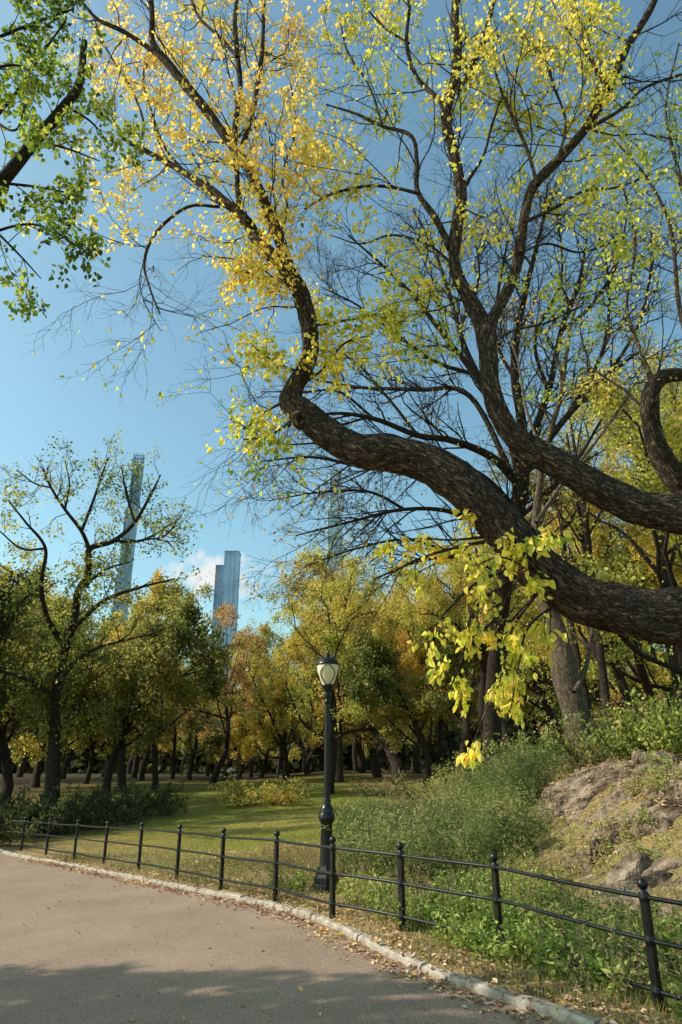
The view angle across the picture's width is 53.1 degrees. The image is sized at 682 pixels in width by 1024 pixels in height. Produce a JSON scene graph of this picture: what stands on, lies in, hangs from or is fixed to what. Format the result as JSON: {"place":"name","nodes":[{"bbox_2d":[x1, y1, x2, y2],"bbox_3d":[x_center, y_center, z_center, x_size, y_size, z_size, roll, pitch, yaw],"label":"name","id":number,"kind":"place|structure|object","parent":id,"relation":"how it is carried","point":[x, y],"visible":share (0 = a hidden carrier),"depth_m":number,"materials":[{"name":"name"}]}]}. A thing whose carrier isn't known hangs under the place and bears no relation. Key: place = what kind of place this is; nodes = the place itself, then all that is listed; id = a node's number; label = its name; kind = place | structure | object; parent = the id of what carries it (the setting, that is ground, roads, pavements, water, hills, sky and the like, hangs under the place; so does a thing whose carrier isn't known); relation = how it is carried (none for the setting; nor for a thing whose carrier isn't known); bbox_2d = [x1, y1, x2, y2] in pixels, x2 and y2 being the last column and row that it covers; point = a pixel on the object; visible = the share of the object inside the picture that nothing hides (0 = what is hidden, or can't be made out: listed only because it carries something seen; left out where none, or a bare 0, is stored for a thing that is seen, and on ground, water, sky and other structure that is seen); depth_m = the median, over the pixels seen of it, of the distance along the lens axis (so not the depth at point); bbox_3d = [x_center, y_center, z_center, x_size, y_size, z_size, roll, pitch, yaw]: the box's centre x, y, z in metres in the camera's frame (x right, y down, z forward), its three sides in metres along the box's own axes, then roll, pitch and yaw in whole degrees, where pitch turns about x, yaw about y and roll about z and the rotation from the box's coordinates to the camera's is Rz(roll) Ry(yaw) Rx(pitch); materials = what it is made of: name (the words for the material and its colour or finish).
{"place":"outdoors","nodes":[
{"label":"outdoors","id":0,"kind":"place"},
{"bbox_2d":[18,807,386,874],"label":"lawn grass","id":1,"kind":"structure","parent":0,"point":[242,845],"depth_m":18.67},
{"bbox_2d":[0,853,565,1023],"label":"path","id":2,"kind":"structure","parent":0,"point":[55,968],"depth_m":6.49,"materials":[{"name":"asphalt"}]},
{"bbox_2d":[0,765,681,1023],"bbox_3d":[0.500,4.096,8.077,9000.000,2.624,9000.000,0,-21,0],"label":"ground","id":3,"kind":"structure","parent":0,"point":[202,802],"depth_m":19.08,"materials":[{"name":"green plant"}]},
{"bbox_2d":[7,719,45,776],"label":"tree","id":4,"kind":"object","parent":3,"relation":"on","point":[20,771],"depth_m":71.23,"materials":[{"name":"brown plant"}]},
{"bbox_2d":[0,785,63,845],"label":"shrub","id":5,"kind":"object","parent":3,"relation":"on","point":[7,837],"visible":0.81,"depth_m":20.83,"materials":[{"name":"green plant"}]},
{"bbox_2d":[0,578,69,724],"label":"tree","id":6,"kind":"object","parent":3,"relation":"on","point":[56,614],"visible":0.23,"depth_m":32.16,"materials":[{"name":"green plant"}]},
{"bbox_2d":[0,557,75,813],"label":"tree","id":7,"kind":"object","parent":3,"relation":"on","point":[5,757],"visible":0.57,"depth_m":30.13,"materials":[{"name":"green plant"}]},
{"bbox_2d":[4,579,78,765],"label":"tree","id":8,"kind":"object","parent":3,"relation":"on","point":[24,742],"visible":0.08,"depth_m":43.29,"materials":[{"name":"green plant"}]},
{"bbox_2d":[0,779,100,837],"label":"shrub","id":9,"kind":"object","parent":3,"relation":"on","point":[62,816],"visible":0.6,"depth_m":22.69,"materials":[{"name":"green plant"}]},
{"bbox_2d":[0,565,121,743],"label":"tree","id":10,"kind":"object","parent":3,"relation":"on","point":[25,652],"visible":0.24,"depth_m":34.88,"materials":[{"name":"green plant"}]},
{"bbox_2d":[9,597,114,787],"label":"tree","id":11,"kind":"object","parent":3,"relation":"on","point":[36,777],"visible":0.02,"depth_m":44.94,"materials":[{"name":"green plant"}]},
{"bbox_2d":[2,563,135,797],"bbox_3d":[-15.599,8.700,36.543,10.417,13.212,6.661,-3,-21,9],"label":"tree","id":12,"kind":"object","parent":3,"relation":"on","point":[78,628],"visible":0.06,"depth_m":37.10,"materials":[{"name":"green plant"}]},
{"bbox_2d":[3,785,135,833],"bbox_3d":[-9.547,10.460,24.006,4.262,1.677,4.233,0,-21,0],"label":"shrub","id":13,"kind":"object","parent":3,"relation":"on","point":[103,808],"visible":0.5,"depth_m":23.46,"materials":[{"name":"green plant"}]},
{"bbox_2d":[0,0,148,322],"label":"overhanging tree","id":14,"kind":"object","parent":3,"relation":"on","point":[38,133],"visible":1,"depth_m":8.51,"materials":[{"name":"green plant"}]},
{"bbox_2d":[61,720,119,778],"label":"tree","id":15,"kind":"object","parent":3,"relation":"on","point":[65,766],"depth_m":61.87,"materials":[{"name":"brown plant"}]},
{"bbox_2d":[64,610,128,783],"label":"tree","id":16,"kind":"object","parent":3,"relation":"on","point":[90,758],"visible":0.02,"depth_m":48.37,"materials":[{"name":"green plant"}]},
{"bbox_2d":[60,605,134,758],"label":"tree","id":17,"kind":"object","parent":3,"relation":"on","point":[100,673],"visible":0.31,"depth_m":42.08,"materials":[{"name":"green plant"}]},
{"bbox_2d":[0,430,197,806],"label":"twisted tree","id":18,"kind":"object","parent":3,"relation":"on","point":[52,747],"visible":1,"depth_m":27.86,"materials":[{"name":"green plant"}]},
{"bbox_2d":[50,779,168,828],"bbox_3d":[-8.782,11.017,25.715,4.205,1.849,4.573,0,-21,0],"label":"shrub","id":19,"kind":"object","parent":3,"relation":"on","point":[140,812],"visible":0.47,"depth_m":25.40,"materials":[{"name":"green plant"}]},
{"bbox_2d":[35,589,197,790],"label":"tree","id":20,"kind":"object","parent":3,"relation":"on","point":[121,771],"visible":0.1,"depth_m":41.48,"materials":[{"name":"green plant"}]},
{"bbox_2d":[110,453,144,627],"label":"skyscraper","id":21,"kind":"structure","parent":3,"relation":"on","point":[132,533],"depth_m":957.99,"materials":[{"name":"grey glass"}]},
{"bbox_2d":[77,776,188,817],"bbox_3d":[-8.267,11.687,27.781,4.567,1.701,4.312,0,-21,0],"label":"shrub","id":22,"kind":"object","parent":3,"relation":"on","point":[169,811],"visible":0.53,"depth_m":27.32,"materials":[{"name":"green plant"}]},
{"bbox_2d":[130,655,185,777],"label":"tree","id":23,"kind":"object","parent":3,"relation":"on","point":[134,772],"depth_m":65.45,"materials":[{"name":"green plant"}]},
{"bbox_2d":[93,566,227,789],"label":"tree","id":24,"kind":"object","parent":3,"relation":"on","point":[155,775],"visible":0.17,"depth_m":45.80,"materials":[{"name":"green plant"}]},
{"bbox_2d":[139,715,193,772],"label":"tree","id":25,"kind":"object","parent":3,"relation":"on","point":[166,748],"visible":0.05,"depth_m":81.43,"materials":[{"name":"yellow plant"}]},
{"bbox_2d":[86,566,252,798],"bbox_3d":[-8.966,8.861,35.486,7.566,12.468,7.945,6,-21,-16],"label":"tree","id":26,"kind":"object","parent":3,"relation":"on","point":[122,701],"visible":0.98,"depth_m":34.26,"materials":[{"name":"green plant"}]},
{"bbox_2d":[138,649,201,780],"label":"tree","id":27,"kind":"object","parent":3,"relation":"on","point":[142,769],"visible":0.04,"depth_m":54.71,"materials":[{"name":"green plant"}]},
{"bbox_2d":[134,658,207,778],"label":"tree","id":28,"kind":"object","parent":3,"relation":"on","point":[172,775],"visible":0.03,"depth_m":61.58,"materials":[{"name":"green plant"}]},
{"bbox_2d":[145,655,238,779],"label":"tree","id":29,"kind":"object","parent":3,"relation":"on","point":[193,750],"visible":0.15,"depth_m":56.02,"materials":[{"name":"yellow plant"}]},
{"bbox_2d":[178,705,221,774],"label":"tree","id":30,"kind":"object","parent":3,"relation":"on","point":[183,750],"visible":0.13,"depth_m":97.98,"materials":[{"name":"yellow plant"}]},
{"bbox_2d":[151,571,274,783],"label":"tree","id":31,"kind":"object","parent":3,"relation":"on","point":[226,728],"visible":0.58,"depth_m":50.52,"materials":[{"name":"green plant"}]},
{"bbox_2d":[199,688,242,775],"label":"tree","id":32,"kind":"object","parent":3,"relation":"on","point":[218,741],"visible":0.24,"depth_m":81.94,"materials":[{"name":"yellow plant"}]},
{"bbox_2d":[210,551,240,685],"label":"skyscraper","id":33,"kind":"structure","parent":3,"relation":"on","point":[228,571],"depth_m":1007.75,"materials":[{"name":"blue glass"}]},
{"bbox_2d":[223,680,274,779],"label":"tree","id":34,"kind":"object","parent":3,"relation":"on","point":[236,737],"visible":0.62,"depth_m":53.52,"materials":[{"name":"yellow plant"}]},
{"bbox_2d":[230,665,288,777],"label":"tree","id":35,"kind":"object","parent":3,"relation":"on","point":[250,766],"visible":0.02,"depth_m":67.47,"materials":[{"name":"orange plant"}]},
{"bbox_2d":[207,617,312,778],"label":"tree","id":36,"kind":"object","parent":3,"relation":"on","point":[228,765],"visible":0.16,"depth_m":61.65,"materials":[{"name":"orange plant"}]},
{"bbox_2d":[207,770,313,807],"bbox_3d":[-3.521,11.990,29.593,4.690,1.643,4.312,0,-21,0],"label":"shrub","id":37,"kind":"object","parent":3,"relation":"on","point":[282,795],"visible":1,"depth_m":28.88,"materials":[{"name":"green plant"}]},
{"bbox_2d":[236,657,299,777],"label":"tree","id":38,"kind":"object","parent":3,"relation":"on","point":[265,760],"visible":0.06,"depth_m":61.02,"materials":[{"name":"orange plant"}]},
{"bbox_2d":[221,622,318,780],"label":"tree","id":39,"kind":"object","parent":3,"relation":"on","point":[273,700],"visible":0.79,"depth_m":45.45,"materials":[{"name":"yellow plant"}]},
{"bbox_2d":[229,626,315,775],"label":"tree","id":40,"kind":"object","parent":3,"relation":"on","point":[266,673],"visible":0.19,"depth_m":59.23,"materials":[{"name":"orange plant"}]},
{"bbox_2d":[260,672,308,774],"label":"tree","id":41,"kind":"object","parent":3,"relation":"on","point":[295,752],"visible":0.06,"depth_m":90.48,"materials":[{"name":"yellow plant"}]},
{"bbox_2d":[255,635,314,773],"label":"tree","id":42,"kind":"object","parent":3,"relation":"on","point":[304,756],"visible":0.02,"depth_m":70.58,"materials":[{"name":"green plant"}]},
{"bbox_2d":[240,860,354,904],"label":"fence weeds","id":43,"kind":"object","parent":3,"relation":"on","point":[297,876],"visible":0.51,"depth_m":9.82,"materials":[{"name":"green plant"}]},
{"bbox_2d":[277,667,358,775],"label":"tree","id":44,"kind":"object","parent":3,"relation":"on","point":[318,746],"visible":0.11,"depth_m":54.61,"materials":[{"name":"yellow plant"}]},
{"bbox_2d":[264,534,382,776],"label":"tree","id":45,"kind":"object","parent":3,"relation":"on","point":[376,769],"visible":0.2,"depth_m":49.97,"materials":[{"name":"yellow plant"}]},
{"bbox_2d":[312,650,339,893],"bbox_3d":[-0.210,3.811,10.315,0.372,3.425,0.372,-9,-22,22],"label":"street lamp","id":46,"kind":"object","parent":3,"relation":"on","point":[327,669],"visible":0.94,"depth_m":10.18,"materials":[{"name":"metal"}]},
{"bbox_2d":[189,755,476,780],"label":"park fence","id":47,"kind":"object","parent":3,"relation":"on","point":[237,772],"visible":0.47,"depth_m":54.25,"materials":[{"name":"paint"}]},
{"bbox_2d":[266,608,401,784],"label":"tree","id":48,"kind":"object","parent":3,"relation":"on","point":[392,758],"visible":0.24,"depth_m":45.76,"materials":[{"name":"green plant"}]},
{"bbox_2d":[325,469,342,612],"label":"skyscraper","id":49,"kind":"structure","parent":3,"relation":"on","point":[333,529],"depth_m":1113.45,"materials":[{"name":"blue glass"}]},
{"bbox_2d":[0,687,673,773],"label":"wood","id":50,"kind":"object","parent":3,"relation":"on","point":[200,762],"visible":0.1,"depth_m":114.35,"materials":[{"name":"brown plant"}]},
{"bbox_2d":[0,849,680,1023],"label":"kerb","id":51,"kind":"structure","parent":3,"relation":"on","point":[439,982],"depth_m":6.58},
{"bbox_2d":[0,815,681,1012],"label":"iron fence","id":52,"kind":"object","parent":3,"relation":"on","point":[657,991],"visible":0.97,"depth_m":7.46,"materials":[{"name":"metal"}]},
{"bbox_2d":[269,540,412,782],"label":"tree","id":53,"kind":"object","parent":3,"relation":"on","point":[311,637],"visible":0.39,"depth_m":44.66,"materials":[{"name":"yellow plant"}]},
{"bbox_2d":[293,591,399,772],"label":"tree","id":54,"kind":"object","parent":3,"relation":"on","point":[361,762],"visible":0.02,"depth_m":56.59,"materials":[{"name":"yellow plant"}]},
{"bbox_2d":[20,0,681,770],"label":"leaning tree","id":55,"kind":"object","parent":3,"relation":"on","point":[532,560],"visible":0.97,"depth_m":8.86,"materials":[{"name":"yellow plant"}]},
{"bbox_2d":[272,545,436,793],"bbox_3d":[0.435,7.620,34.579,7.701,13.239,8.114,5,-21,-12],"label":"tree","id":56,"kind":"object","parent":3,"relation":"on","point":[341,612],"visible":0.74,"depth_m":33.89,"materials":[{"name":"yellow plant"}]},
{"bbox_2d":[352,630,372,770],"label":"tree","id":57,"kind":"object","parent":3,"relation":"on","point":[354,754],"depth_m":86.38,"materials":[{"name":"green plant"}]},
{"bbox_2d":[45,847,681,1023],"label":"verge grass","id":58,"kind":"structure","parent":3,"relation":"on","point":[372,920],"depth_m":7.04,"materials":[{"name":"plant"}]},
{"bbox_2d":[306,598,451,790],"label":"tree","id":59,"kind":"object","parent":3,"relation":"on","point":[383,684],"visible":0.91,"depth_m":33.84,"materials":[{"name":"green plant"}]},
{"bbox_2d":[91,749,681,1021],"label":"verge leaves","id":60,"kind":"object","parent":3,"relation":"on","point":[509,966],"visible":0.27,"depth_m":10.56,"materials":[{"name":"brown plant"}]},
{"bbox_2d":[347,768,426,797],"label":"shrub","id":61,"kind":"object","parent":3,"relation":"on","point":[380,787],"visible":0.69,"depth_m":31.66,"materials":[{"name":"green plant"}]},
{"bbox_2d":[359,585,451,773],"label":"tree","id":62,"kind":"object","parent":3,"relation":"on","point":[408,655],"visible":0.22,"depth_m":45.70,"materials":[{"name":"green plant"}]},
{"bbox_2d":[371,705,451,771],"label":"tree","id":63,"kind":"object","parent":3,"relation":"on","point":[379,750],"visible":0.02,"depth_m":67.23,"materials":[{"name":"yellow plant"}]},
{"bbox_2d":[351,572,477,773],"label":"tree","id":64,"kind":"object","parent":3,"relation":"on","point":[416,762],"visible":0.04,"depth_m":54.76,"materials":[{"name":"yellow plant"}]},
{"bbox_2d":[389,768,459,802],"bbox_3d":[3.914,11.222,28.046,3.712,1.364,3.799,8,-22,-21],"label":"shrub","id":65,"kind":"object","parent":3,"relation":"on","point":[411,788],"visible":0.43,"depth_m":28.12,"materials":[{"name":"green plant"}]},
{"bbox_2d":[396,700,472,771],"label":"tree","id":66,"kind":"object","parent":3,"relation":"on","point":[427,736],"visible":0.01,"depth_m":74.60,"materials":[{"name":"green plant"}]},
{"bbox_2d":[365,520,513,760],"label":"tree","id":67,"kind":"object","parent":3,"relation":"on","point":[505,730],"visible":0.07,"depth_m":44.85,"materials":[{"name":"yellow plant"}]},
{"bbox_2d":[206,137,681,774],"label":"bare tree","id":68,"kind":"object","parent":3,"relation":"on","point":[518,477],"visible":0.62,"depth_m":21.47,"materials":[{"name":"brown plant"}]},
{"bbox_2d":[434,704,460,766],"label":"tree","id":69,"kind":"object","parent":3,"relation":"on","point":[453,720],"visible":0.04,"depth_m":73.03,"materials":[{"name":"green plant"}]},
{"bbox_2d":[427,759,481,789],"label":"shrub","id":70,"kind":"object","parent":3,"relation":"on","point":[442,773],"visible":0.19,"depth_m":22.06,"materials":[{"name":"green plant"}]},
{"bbox_2d":[321,732,590,891],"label":"tall weeds","id":71,"kind":"object","parent":3,"relation":"on","point":[434,825],"visible":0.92,"depth_m":11.11,"materials":[{"name":"green plant"}]},
{"bbox_2d":[380,527,541,744],"bbox_3d":[5.966,6.628,33.829,7.841,11.865,7.632,2,-21,-5],"label":"tree","id":72,"kind":"object","parent":3,"relation":"on","point":[432,593],"visible":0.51,"depth_m":32.95,"materials":[{"name":"yellow plant"}]},
{"bbox_2d":[406,562,516,769],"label":"tree","id":73,"kind":"object","parent":3,"relation":"on","point":[465,735],"visible":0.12,"depth_m":43.38,"materials":[{"name":"green plant"}]},
{"bbox_2d":[248,739,681,1022],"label":"seed weeds","id":74,"kind":"object","parent":3,"relation":"on","point":[427,884],"visible":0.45,"depth_m":7.69,"materials":[{"name":"green plant"}]},
{"bbox_2d":[268,821,681,1019],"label":"ground weeds","id":75,"kind":"object","parent":3,"relation":"on","point":[477,922],"visible":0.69,"depth_m":6.80,"materials":[{"name":"green plant"}]},
{"bbox_2d":[416,549,562,747],"bbox_3d":[8.342,7.435,36.533,8.327,11.932,6.150,-4,-21,9],"label":"tree","id":76,"kind":"object","parent":3,"relation":"on","point":[547,708],"visible":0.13,"depth_m":35.27,"materials":[{"name":"green plant"}]},
{"bbox_2d":[442,743,536,783],"bbox_3d":[4.403,6.986,18.661,3.039,1.198,2.960,-18,-27,39],"label":"shrub","id":77,"kind":"object","parent":3,"relation":"on","point":[461,767],"visible":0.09,"depth_m":18.78,"materials":[{"name":"green plant"}]},
{"bbox_2d":[446,599,544,748],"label":"tree","id":78,"kind":"object","parent":3,"relation":"on","point":[525,720],"visible":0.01,"depth_m":50.50,"materials":[{"name":"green plant"}]},
{"bbox_2d":[510,668,558,741],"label":"tree","id":79,"kind":"object","parent":3,"relation":"on","point":[538,717],"visible":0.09,"depth_m":64.80,"materials":[{"name":"green plant"}]},
{"bbox_2d":[478,724,595,767],"bbox_3d":[4.791,5.845,16.824,2.820,1.280,3.097,0,-21,0],"label":"shrub","id":80,"kind":"object","parent":3,"relation":"on","point":[523,737],"visible":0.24,"depth_m":16.80,"materials":[{"name":"green plant"}]},
{"bbox_2d":[456,482,635,716],"bbox_3d":[10.238,4.545,32.593,9.153,14.752,8.146,-10,-23,24],"label":"tree","id":81,"kind":"object","parent":3,"relation":"on","point":[529,616],"visible":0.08,"depth_m":32.58,"materials":[{"name":"green plant"}]},
{"bbox_2d":[461,740,654,864],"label":"slope weeds","id":82,"kind":"object","parent":3,"relation":"on","point":[569,768],"visible":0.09,"depth_m":12.97,"materials":[{"name":"green plant"}]},
{"bbox_2d":[529,412,600,732],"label":"slim tree","id":83,"kind":"object","parent":3,"relation":"on","point":[575,647],"visible":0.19,"depth_m":23.65,"materials":[{"name":"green plant"}]},
{"bbox_2d":[449,250,681,760],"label":"tan tree","id":84,"kind":"object","parent":3,"relation":"on","point":[567,680],"visible":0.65,"depth_m":17.10,"materials":[{"name":"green plant"}]},
{"bbox_2d":[473,437,661,738],"bbox_3d":[10.217,3.054,28.636,8.993,14.868,9.124,-8,-22,20],"label":"tree","id":85,"kind":"object","parent":3,"relation":"on","point":[641,675],"visible":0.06,"depth_m":28.42,"materials":[{"name":"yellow plant"}]},
{"bbox_2d":[477,324,681,724],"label":"tree","id":86,"kind":"object","parent":3,"relation":"on","point":[674,660],"visible":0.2,"depth_m":29.16,"materials":[{"name":"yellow plant"}]},
{"bbox_2d":[503,570,656,695],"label":"tree","id":87,"kind":"object","parent":3,"relation":"on","point":[612,687],"visible":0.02,"depth_m":40.91,"materials":[{"name":"green plant"}]},
{"bbox_2d":[533,414,628,733],"bbox_3d":[8.704,2.220,24.254,3.081,13.456,3.467,-9,-22,24],"label":"slim tree","id":88,"kind":"object","parent":3,"relation":"on","point":[593,647],"visible":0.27,"depth_m":24.62,"materials":[{"name":"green plant"}]},
{"bbox_2d":[542,402,620,729],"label":"slim tree","id":89,"kind":"object","parent":3,"relation":"on","point":[603,675],"visible":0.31,"depth_m":23.01,"materials":[{"name":"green plant"}]},
{"bbox_2d":[513,487,656,686],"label":"tree","id":90,"kind":"object","parent":3,"relation":"on","point":[532,607],"visible":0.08,"depth_m":26.88,"materials":[{"name":"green plant"}]},
{"bbox_2d":[495,503,681,725],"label":"tree","id":91,"kind":"object","parent":3,"relation":"on","point":[647,546],"visible":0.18,"depth_m":24.89,"materials":[{"name":"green plant"}]},
{"bbox_2d":[516,28,681,492],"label":"crooked tree","id":92,"kind":"object","parent":3,"relation":"on","point":[666,464],"visible":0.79,"depth_m":11.57,"materials":[{"name":"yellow plant"}]},
{"bbox_2d":[528,705,677,768],"bbox_3d":[5.061,4.437,13.354,2.697,1.362,2.888,0,-21,0],"label":"shrub","id":93,"kind":"object","parent":3,"relation":"on","point":[621,754],"visible":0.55,"depth_m":13.18,"materials":[{"name":"green plant"}]},
{"bbox_2d":[535,689,680,749],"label":"shrub","id":94,"kind":"object","parent":3,"relation":"on","point":[625,709],"visible":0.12,"depth_m":17.18,"materials":[{"name":"green plant"}]},
{"bbox_2d":[538,750,681,920],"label":"rock outcrop","id":95,"kind":"object","parent":3,"relation":"on","point":[627,870],"visible":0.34,"depth_m":9.20,"materials":[{"name":"stone"}]},
{"bbox_2d":[514,753,681,888],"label":"rock creepers","id":96,"kind":"object","parent":95,"relation":"on","point":[645,776],"visible":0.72,"depth_m":9.12,"materials":[{"name":"leaf"},{"name":"stem"}]},
{"bbox_2d":[559,363,681,678],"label":"tree","id":97,"kind":"object","parent":3,"relation":"on","point":[666,578],"visible":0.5,"depth_m":18.90,"materials":[{"name":"green plant"}]},
{"bbox_2d":[561,675,681,760],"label":"shrub","id":98,"kind":"object","parent":3,"relation":"on","point":[611,732],"visible":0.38,"depth_m":12.83,"materials":[{"name":"green plant"}]},
{"bbox_2d":[591,645,668,742],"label":"tree","id":99,"kind":"object","parent":3,"relation":"on","point":[629,681],"visible":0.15,"depth_m":59.66,"materials":[{"name":"green plant"}]},
{"bbox_2d":[589,460,677,692],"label":"tree","id":100,"kind":"object","parent":3,"relation":"on","point":[655,685],"visible":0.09,"depth_m":28.61,"materials":[{"name":"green plant"}]},
{"bbox_2d":[596,683,681,760],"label":"shrub","id":101,"kind":"object","parent":3,"relation":"on","point":[649,744],"visible":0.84,"depth_m":12.05,"materials":[{"name":"green plant"}]},
{"bbox_2d":[608,652,674,725],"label":"tree","id":102,"kind":"object","parent":3,"relation":"on","point":[664,681],"visible":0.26,"depth_m":58.09,"materials":[{"name":"green plant"}]},
{"bbox_2d":[0,0,681,724],"label":"sky","id":103,"kind":"structure","parent":0,"point":[34,405],"materials":[{"name":"blue"}]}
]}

